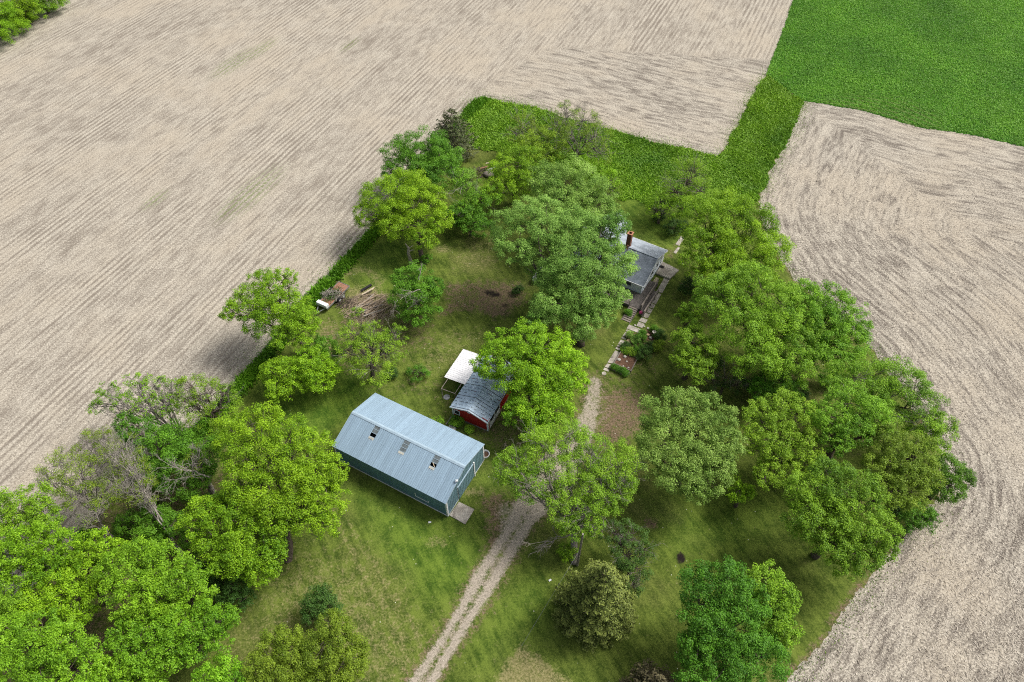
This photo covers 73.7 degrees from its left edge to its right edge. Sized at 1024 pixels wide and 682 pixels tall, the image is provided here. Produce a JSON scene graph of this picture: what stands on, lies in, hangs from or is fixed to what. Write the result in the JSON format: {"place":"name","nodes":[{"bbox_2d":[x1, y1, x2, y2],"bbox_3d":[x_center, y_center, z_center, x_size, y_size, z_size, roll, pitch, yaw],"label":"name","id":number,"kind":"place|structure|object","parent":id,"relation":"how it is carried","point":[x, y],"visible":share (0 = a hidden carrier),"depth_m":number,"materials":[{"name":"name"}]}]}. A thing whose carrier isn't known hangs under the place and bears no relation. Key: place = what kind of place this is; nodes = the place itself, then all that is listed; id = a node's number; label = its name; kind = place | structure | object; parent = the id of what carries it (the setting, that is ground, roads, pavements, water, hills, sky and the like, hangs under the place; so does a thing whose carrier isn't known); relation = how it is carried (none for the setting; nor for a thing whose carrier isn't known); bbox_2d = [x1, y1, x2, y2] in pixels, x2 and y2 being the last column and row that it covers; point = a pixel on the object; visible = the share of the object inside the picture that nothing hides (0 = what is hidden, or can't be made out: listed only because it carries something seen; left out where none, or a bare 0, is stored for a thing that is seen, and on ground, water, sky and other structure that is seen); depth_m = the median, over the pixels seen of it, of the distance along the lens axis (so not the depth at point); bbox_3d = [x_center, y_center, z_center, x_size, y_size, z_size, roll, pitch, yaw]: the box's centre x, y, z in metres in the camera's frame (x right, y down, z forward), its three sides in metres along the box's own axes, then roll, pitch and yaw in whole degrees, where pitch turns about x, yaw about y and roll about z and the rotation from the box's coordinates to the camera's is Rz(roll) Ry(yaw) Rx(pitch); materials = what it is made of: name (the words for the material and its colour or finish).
{"place":"outdoors","nodes":[
{"label":"outdoors","id":0,"kind":"place"},
{"bbox_2d":[332,393,484,515],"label":"pole barn","id":1,"kind":"structure","parent":0,"point":[387,454],"depth_m":78.19,"materials":[{"name":"teal metal"}]},
{"bbox_2d":[458,477,466,498],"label":"sliding door","id":2,"kind":"structure","parent":1,"relation":"in","point":[461,489],"depth_m":77.88,"materials":[{"name":"teal metal"}]},
{"bbox_2d":[0,93,940,681],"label":"lawn","id":3,"kind":"structure","parent":0,"point":[440,597],"depth_m":76.47,"materials":[{"name":"green plant"}]},
{"bbox_2d":[0,576,43,626],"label":"broadleaf tree","id":4,"kind":"object","parent":3,"relation":"on","point":[7,602],"visible":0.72,"depth_m":64.87,"materials":[{"name":"green plant"}]},
{"bbox_2d":[0,520,85,588],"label":"broadleaf tree","id":5,"kind":"object","parent":3,"relation":"on","point":[41,561],"visible":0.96,"depth_m":66.23,"materials":[{"name":"green plant"}]},
{"bbox_2d":[0,605,110,681],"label":"broadleaf tree","id":6,"kind":"object","parent":3,"relation":"on","point":[56,658],"visible":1,"depth_m":60.28,"materials":[{"name":"green plant"}]},
{"bbox_2d":[10,525,131,634],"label":"broadleaf tree","id":7,"kind":"object","parent":3,"relation":"on","point":[67,578],"visible":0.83,"depth_m":65.42,"materials":[{"name":"green plant"}]},
{"bbox_2d":[30,420,131,542],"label":"broadleaf tree","id":8,"kind":"object","parent":3,"relation":"on","point":[99,464],"visible":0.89,"depth_m":72.07,"materials":[{"name":"green plant"}]},
{"bbox_2d":[71,502,120,545],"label":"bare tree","id":9,"kind":"object","parent":3,"relation":"on","point":[85,521],"visible":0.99,"depth_m":70.14,"materials":[{"name":"grey plant"}]},
{"bbox_2d":[110,516,134,540],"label":"shrub","id":10,"kind":"object","parent":3,"relation":"on","point":[115,534],"visible":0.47,"depth_m":74.42,"materials":[{"name":"green plant"}]},
{"bbox_2d":[91,652,170,681],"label":"broadleaf tree","id":11,"kind":"object","parent":3,"relation":"on","point":[124,672],"visible":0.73,"depth_m":61.41,"materials":[{"name":"green plant"}]},
{"bbox_2d":[87,424,184,556],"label":"broadleaf tree","id":12,"kind":"object","parent":3,"relation":"on","point":[145,497],"visible":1,"depth_m":71.58,"materials":[{"name":"grey plant"}]},
{"bbox_2d":[82,372,208,466],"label":"broadleaf tree","id":13,"kind":"object","parent":3,"relation":"on","point":[137,407],"visible":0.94,"depth_m":78.88,"materials":[{"name":"green plant"}]},
{"bbox_2d":[90,534,219,635],"bbox_3d":[-33.801,24.622,66.480,12.249,10.634,8.702,0,50,0],"label":"broadleaf tree","id":14,"kind":"object","parent":3,"relation":"on","point":[154,589],"visible":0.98,"depth_m":63.76,"materials":[{"name":"green plant"}]},
{"bbox_2d":[113,501,205,555],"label":"broadleaf tree","id":15,"kind":"object","parent":3,"relation":"on","point":[144,528],"visible":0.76,"depth_m":72.37,"materials":[{"name":"green plant"}]},
{"bbox_2d":[103,597,241,679],"bbox_3d":[-31.331,28.595,64.445,12.222,8.614,7.195,0,50,0],"label":"broadleaf tree","id":16,"kind":"object","parent":3,"relation":"on","point":[167,641],"visible":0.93,"depth_m":62.11,"materials":[{"name":"green plant"}]},
{"bbox_2d":[110,411,234,502],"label":"broadleaf tree","id":17,"kind":"object","parent":3,"relation":"on","point":[165,433],"visible":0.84,"depth_m":75.80,"materials":[{"name":"green plant"}]},
{"bbox_2d":[149,441,214,499],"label":"broadleaf tree","id":18,"kind":"object","parent":3,"relation":"on","point":[211,489],"visible":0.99,"depth_m":73.14,"materials":[{"name":"green plant"}]},
{"bbox_2d":[165,366,244,431],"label":"broadleaf tree","id":19,"kind":"object","parent":3,"relation":"on","point":[193,401],"visible":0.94,"depth_m":78.46,"materials":[{"name":"green plant"}]},
{"bbox_2d":[190,651,248,681],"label":"broadleaf tree","id":20,"kind":"object","parent":3,"relation":"on","point":[216,674],"visible":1,"depth_m":62.26,"materials":[{"name":"green plant"}]},
{"bbox_2d":[192,559,256,612],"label":"broadleaf tree","id":21,"kind":"object","parent":3,"relation":"on","point":[226,587],"visible":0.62,"depth_m":68.30,"materials":[{"name":"green plant"}]},
{"bbox_2d":[173,487,288,590],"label":"broadleaf tree","id":22,"kind":"object","parent":3,"relation":"on","point":[237,543],"visible":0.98,"depth_m":67.48,"materials":[{"name":"green plant"}]},
{"bbox_2d":[217,266,322,353],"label":"broadleaf tree","id":23,"kind":"object","parent":3,"relation":"on","point":[265,303],"visible":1,"depth_m":86.29,"materials":[{"name":"green plant"}]},
{"bbox_2d":[205,400,351,562],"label":"broadleaf tree","id":24,"kind":"object","parent":3,"relation":"on","point":[288,516],"visible":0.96,"depth_m":69.70,"materials":[{"name":"green plant"}]},
{"bbox_2d":[241,622,317,681],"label":"broadleaf tree","id":25,"kind":"object","parent":3,"relation":"on","point":[279,660],"visible":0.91,"depth_m":62.77,"materials":[{"name":"green plant"}]},
{"bbox_2d":[256,355,309,404],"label":"broadleaf tree","id":26,"kind":"object","parent":3,"relation":"on","point":[283,382],"visible":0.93,"depth_m":84.07,"materials":[{"name":"green plant"}]},
{"bbox_2d":[130,96,491,483],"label":"field edge grass","id":27,"kind":"structure","parent":3,"relation":"on","point":[246,378],"depth_m":99.03,"materials":[{"name":"green plant"}]},
{"bbox_2d":[286,344,343,393],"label":"broadleaf tree","id":28,"kind":"object","parent":3,"relation":"on","point":[318,367],"visible":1,"depth_m":84.37,"materials":[{"name":"green plant"}]},
{"bbox_2d":[298,582,343,625],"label":"broadleaf tree","id":29,"kind":"object","parent":3,"relation":"on","point":[326,599],"visible":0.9,"depth_m":67.56,"materials":[{"name":"green plant"}]},
{"bbox_2d":[305,333,346,362],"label":"broadleaf tree","id":30,"kind":"object","parent":3,"relation":"on","point":[319,340],"visible":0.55,"depth_m":88.89,"materials":[{"name":"green plant"}]},
{"bbox_2d":[316,281,349,315],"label":"flatbed trailer","id":31,"kind":"object","parent":3,"relation":"on","point":[324,305],"visible":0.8,"depth_m":97.68,"materials":[{"name":"grey metal"}]},
{"bbox_2d":[321,288,344,299],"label":"brush heap","id":32,"kind":"object","parent":31,"relation":"on","point":[328,292],"visible":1,"depth_m":97.98,"materials":[{"name":"brown wood"}]},
{"bbox_2d":[296,607,370,681],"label":"broadleaf tree","id":33,"kind":"object","parent":3,"relation":"on","point":[335,658],"visible":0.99,"depth_m":63.03,"materials":[{"name":"green plant"}]},
{"bbox_2d":[339,291,399,323],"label":"branch heap","id":34,"kind":"object","parent":3,"relation":"on","point":[360,301],"visible":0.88,"depth_m":97.50,"materials":[{"name":"brown wood"}]},
{"bbox_2d":[331,307,408,387],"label":"broadleaf tree","id":35,"kind":"object","parent":3,"relation":"on","point":[368,359],"visible":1,"depth_m":84.93,"materials":[{"name":"green plant"}]},
{"bbox_2d":[352,167,471,264],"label":"broadleaf tree","id":36,"kind":"object","parent":3,"relation":"on","point":[400,217],"visible":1,"depth_m":100.54,"materials":[{"name":"green plant"}]},
{"bbox_2d":[386,259,444,327],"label":"broadleaf tree","id":37,"kind":"object","parent":3,"relation":"on","point":[420,295],"visible":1,"depth_m":92.66,"materials":[{"name":"green plant"}]},
{"bbox_2d":[405,363,430,382],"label":"shrub","id":38,"kind":"object","parent":3,"relation":"on","point":[422,370],"visible":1,"depth_m":89.01,"materials":[{"name":"green plant"}]},
{"bbox_2d":[376,124,465,196],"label":"broadleaf tree","id":39,"kind":"object","parent":3,"relation":"on","point":[440,161],"visible":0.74,"depth_m":108.00,"materials":[{"name":"green plant"}]},
{"bbox_2d":[426,108,480,166],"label":"pine tree","id":40,"kind":"object","parent":3,"relation":"on","point":[464,145],"visible":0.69,"depth_m":116.79,"materials":[{"name":"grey plant"}]},
{"bbox_2d":[448,414,464,427],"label":"shrub","id":41,"kind":"object","parent":3,"relation":"on","point":[457,420],"visible":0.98,"depth_m":84.51,"materials":[{"name":"green plant"}]},
{"bbox_2d":[441,349,481,398],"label":"carport","id":42,"kind":"object","parent":3,"relation":"on","point":[460,370],"visible":0.84,"depth_m":87.48,"materials":[{"name":"white metal"}]},
{"bbox_2d":[449,502,473,523],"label":"concrete pad","id":43,"kind":"object","parent":3,"relation":"on","point":[461,512],"visible":1,"depth_m":77.36,"materials":[{"name":"grey concrete"}]},
{"bbox_2d":[445,202,494,238],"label":"broadleaf tree","id":44,"kind":"object","parent":3,"relation":"on","point":[481,224],"visible":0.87,"depth_m":104.47,"materials":[{"name":"green plant"}]},
{"bbox_2d":[442,165,503,225],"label":"broadleaf tree","id":45,"kind":"object","parent":3,"relation":"on","point":[474,192],"visible":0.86,"depth_m":106.19,"materials":[{"name":"green plant"}]},
{"bbox_2d":[450,356,512,431],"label":"red shed","id":46,"kind":"structure","parent":3,"relation":"on","point":[478,402],"depth_m":84.32,"materials":[{"name":"metal"}]},
{"bbox_2d":[23,67,963,681],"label":"edge weeds","id":47,"kind":"object","parent":3,"relation":"on","point":[795,279],"visible":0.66,"depth_m":107.19,"materials":[{"name":"green plant"}]},
{"bbox_2d":[480,143,544,204],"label":"broadleaf tree","id":48,"kind":"object","parent":3,"relation":"on","point":[511,177],"visible":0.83,"depth_m":107.75,"materials":[{"name":"green plant"}]},
{"bbox_2d":[468,316,590,446],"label":"broadleaf tree","id":49,"kind":"object","parent":3,"relation":"on","point":[534,371],"visible":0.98,"depth_m":80.91,"materials":[{"name":"green plant"}]},
{"bbox_2d":[515,123,572,171],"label":"broadleaf tree","id":50,"kind":"object","parent":3,"relation":"on","point":[549,135],"visible":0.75,"depth_m":112.61,"materials":[{"name":"green plant"}]},
{"bbox_2d":[522,533,583,644],"bbox_3d":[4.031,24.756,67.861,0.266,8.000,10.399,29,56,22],"label":"grass strip","id":51,"kind":"object","parent":3,"relation":"on","point":[579,552],"visible":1,"depth_m":69.77,"materials":[{"name":"green plant"}]},
{"bbox_2d":[488,193,640,347],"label":"broadleaf tree","id":52,"kind":"object","parent":3,"relation":"on","point":[586,305],"visible":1,"depth_m":88.08,"materials":[{"name":"green plant"}]},
{"bbox_2d":[555,540,578,562],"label":"shrub","id":53,"kind":"object","parent":3,"relation":"on","point":[567,552],"visible":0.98,"depth_m":72.76,"materials":[{"name":"green plant"}]},
{"bbox_2d":[491,416,645,564],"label":"broadleaf tree","id":54,"kind":"object","parent":3,"relation":"on","point":[574,521],"visible":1,"depth_m":70.97,"materials":[{"name":"green plant"}]},
{"bbox_2d":[527,151,621,235],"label":"broadleaf tree","id":55,"kind":"object","parent":3,"relation":"on","point":[586,197],"visible":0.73,"depth_m":98.08,"materials":[{"name":"green plant"}]},
{"bbox_2d":[567,153,619,193],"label":"broadleaf tree","id":56,"kind":"object","parent":3,"relation":"on","point":[611,172],"visible":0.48,"depth_m":110.54,"materials":[{"name":"green plant"}]},
{"bbox_2d":[551,558,638,653],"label":"spruce tree","id":57,"kind":"object","parent":3,"relation":"on","point":[602,585],"visible":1,"depth_m":65.65,"materials":[{"name":"green plant"}]},
{"bbox_2d":[598,176,623,203],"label":"broadleaf tree","id":58,"kind":"object","parent":3,"relation":"on","point":[611,190],"visible":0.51,"depth_m":109.54,"materials":[{"name":"green plant"}]},
{"bbox_2d":[568,212,667,293],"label":"farmhouse","id":59,"kind":"object","parent":3,"relation":"on","point":[649,261],"visible":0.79,"depth_m":98.86,"materials":[{"name":"white"}]},
{"bbox_2d":[591,279,659,323],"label":"wooden deck","id":60,"kind":"structure","parent":3,"relation":"on","point":[639,302],"depth_m":97.78,"materials":[{"name":"grey wood"}]},
{"bbox_2d":[614,351,637,371],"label":"raised bed","id":61,"kind":"object","parent":3,"relation":"on","point":[630,363],"visible":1,"depth_m":91.03,"materials":[{"name":"brown soil"}]},
{"bbox_2d":[598,517,663,597],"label":"broadleaf tree","id":62,"kind":"object","parent":3,"relation":"on","point":[628,564],"visible":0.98,"depth_m":70.19,"materials":[{"name":"green plant"}]},
{"bbox_2d":[635,346,652,361],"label":"garden plant","id":63,"kind":"object","parent":3,"relation":"on","point":[643,351],"visible":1,"depth_m":90.92,"materials":[{"name":"green plant"}]},
{"bbox_2d":[619,658,676,681],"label":"spruce tree","id":64,"kind":"object","parent":3,"relation":"on","point":[651,674],"visible":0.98,"depth_m":63.91,"materials":[{"name":"brown plant"}]},
{"bbox_2d":[652,328,667,340],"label":"garden plant","id":65,"kind":"object","parent":3,"relation":"on","point":[658,334],"visible":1,"depth_m":93.26,"materials":[{"name":"green plant"}]},
{"bbox_2d":[645,187,682,223],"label":"broadleaf tree","id":66,"kind":"object","parent":3,"relation":"on","point":[664,206],"visible":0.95,"depth_m":106.55,"materials":[{"name":"green plant"}]},
{"bbox_2d":[662,216,688,236],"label":"shrub","id":67,"kind":"object","parent":3,"relation":"on","point":[672,224],"visible":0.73,"depth_m":106.50,"materials":[{"name":"green plant"}]},
{"bbox_2d":[676,276,697,295],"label":"shrub","id":68,"kind":"object","parent":3,"relation":"on","point":[684,284],"visible":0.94,"depth_m":98.22,"materials":[{"name":"green plant"}]},
{"bbox_2d":[659,150,717,216],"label":"broadleaf tree","id":69,"kind":"object","parent":3,"relation":"on","point":[685,188],"visible":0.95,"depth_m":106.06,"materials":[{"name":"green plant"}]},
{"bbox_2d":[674,301,703,337],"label":"broadleaf tree","id":70,"kind":"object","parent":3,"relation":"on","point":[688,312],"visible":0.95,"depth_m":90.48,"materials":[{"name":"green plant"}]},
{"bbox_2d":[633,385,747,505],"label":"broadleaf tree","id":71,"kind":"object","parent":3,"relation":"on","point":[689,449],"visible":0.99,"depth_m":72.55,"materials":[{"name":"green plant"}]},
{"bbox_2d":[668,316,721,385],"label":"broadleaf tree","id":72,"kind":"object","parent":3,"relation":"on","point":[690,347],"visible":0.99,"depth_m":84.11,"materials":[{"name":"green plant"}]},
{"bbox_2d":[703,361,748,395],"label":"broadleaf tree","id":73,"kind":"object","parent":3,"relation":"on","point":[725,380],"visible":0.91,"depth_m":85.83,"materials":[{"name":"green plant"}]},
{"bbox_2d":[671,554,793,681],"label":"broadleaf tree","id":74,"kind":"object","parent":3,"relation":"on","point":[714,637],"visible":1,"depth_m":60.67,"materials":[{"name":"green plant"}]},
{"bbox_2d":[675,186,796,293],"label":"broadleaf tree","id":75,"kind":"object","parent":3,"relation":"on","point":[729,239],"visible":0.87,"depth_m":93.39,"materials":[{"name":"green plant"}]},
{"bbox_2d":[726,472,756,507],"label":"broadleaf tree","id":76,"kind":"object","parent":3,"relation":"on","point":[748,492],"visible":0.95,"depth_m":74.96,"materials":[{"name":"green plant"}]},
{"bbox_2d":[689,258,827,390],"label":"broadleaf tree","id":77,"kind":"object","parent":3,"relation":"on","point":[785,321],"visible":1,"depth_m":83.13,"materials":[{"name":"green plant"}]},
{"bbox_2d":[744,558,805,663],"bbox_3d":[24.425,26.514,65.257,5.819,10.007,8.802,0,50,0],"label":"broadleaf tree","id":78,"kind":"object","parent":3,"relation":"on","point":[780,606],"visible":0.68,"depth_m":62.79,"materials":[{"name":"green plant"}]},
{"bbox_2d":[747,366,809,402],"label":"broadleaf tree","id":79,"kind":"object","parent":3,"relation":"on","point":[769,387],"visible":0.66,"depth_m":83.61,"materials":[{"name":"green plant"}]},
{"bbox_2d":[740,387,825,492],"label":"broadleaf tree","id":80,"kind":"object","parent":3,"relation":"on","point":[769,457],"visible":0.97,"depth_m":74.21,"materials":[{"name":"green plant"}]},
{"bbox_2d":[784,278,874,377],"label":"broadleaf tree","id":81,"kind":"object","parent":3,"relation":"on","point":[840,330],"visible":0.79,"depth_m":83.76,"materials":[{"name":"green plant"}]},
{"bbox_2d":[778,454,905,581],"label":"broadleaf tree","id":82,"kind":"object","parent":3,"relation":"on","point":[833,510],"visible":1,"depth_m":67.29,"materials":[{"name":"green plant"}]},
{"bbox_2d":[804,377,896,459],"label":"broadleaf tree","id":83,"kind":"object","parent":3,"relation":"on","point":[850,422],"visible":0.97,"depth_m":73.85,"materials":[{"name":"green plant"}]},
{"bbox_2d":[819,348,950,437],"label":"broadleaf tree","id":84,"kind":"object","parent":3,"relation":"on","point":[872,381],"visible":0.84,"depth_m":78.12,"materials":[{"name":"green plant"}]},
{"bbox_2d":[860,420,947,512],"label":"broadleaf tree","id":85,"kind":"object","parent":3,"relation":"on","point":[895,477],"visible":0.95,"depth_m":71.18,"materials":[{"name":"green plant"}]},
{"bbox_2d":[897,498,942,534],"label":"broadleaf tree","id":86,"kind":"object","parent":3,"relation":"on","point":[928,516],"visible":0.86,"depth_m":73.47,"materials":[{"name":"green plant"}]},
{"bbox_2d":[897,410,963,460],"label":"broadleaf tree","id":87,"kind":"object","parent":3,"relation":"on","point":[941,443],"visible":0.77,"depth_m":76.75,"materials":[{"name":"green plant"}]},
{"bbox_2d":[926,453,977,504],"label":"broadleaf tree","id":88,"kind":"object","parent":3,"relation":"on","point":[958,479],"visible":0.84,"depth_m":74.35,"materials":[{"name":"green plant"}]},
{"bbox_2d":[0,0,1023,681],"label":"stubble field","id":89,"kind":"structure","parent":0,"point":[174,174],"depth_m":114.70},
{"bbox_2d":[0,0,31,44],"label":"broadleaf tree","id":90,"kind":"object","parent":89,"relation":"on","point":[5,22],"visible":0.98,"depth_m":145.66,"materials":[{"name":"green plant"}]},
{"bbox_2d":[0,0,46,28],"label":"broadleaf tree","id":91,"kind":"object","parent":89,"relation":"on","point":[25,9],"visible":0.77,"depth_m":149.19,"materials":[{"name":"green plant"}]},
{"bbox_2d":[0,479,66,546],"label":"broadleaf tree","id":92,"kind":"object","parent":89,"relation":"on","point":[30,512],"visible":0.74,"depth_m":69.90,"materials":[{"name":"green plant"}]},
{"bbox_2d":[21,0,69,17],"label":"broadleaf tree","id":93,"kind":"object","parent":89,"relation":"on","point":[53,4],"visible":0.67,"depth_m":153.46,"materials":[{"name":"green plant"}]},
{"bbox_2d":[760,164,1023,681],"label":"loose straw","id":94,"kind":"object","parent":89,"relation":"on","point":[973,553],"visible":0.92,"depth_m":78.85,"materials":[{"name":"beige plant"}]},
{"bbox_2d":[460,74,804,210],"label":"meadow","id":95,"kind":"structure","parent":0,"point":[708,162],"depth_m":121.59,"materials":[{"name":"green plant"}]},
{"bbox_2d":[501,102,548,142],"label":"broadleaf tree","id":96,"kind":"object","parent":95,"relation":"on","point":[522,124],"visible":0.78,"depth_m":117.36,"materials":[{"name":"green plant"}]},
{"bbox_2d":[542,93,624,168],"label":"broadleaf tree","id":97,"kind":"object","parent":95,"relation":"on","point":[583,124],"visible":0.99,"depth_m":112.61,"materials":[{"name":"green plant"}]},
{"bbox_2d":[603,236,683,370],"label":"path","id":98,"kind":"structure","parent":0,"point":[664,283],"depth_m":95.99,"materials":[{"name":"grey stone"}]},
{"bbox_2d":[656,262,678,279],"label":"patio","id":99,"kind":"structure","parent":0,"point":[668,271],"depth_m":101.90,"materials":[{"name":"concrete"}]},
{"bbox_2d":[766,0,1023,146],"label":"alfalfa field","id":100,"kind":"structure","parent":0,"point":[866,26],"depth_m":141.52,"materials":[{"name":"green plant"}]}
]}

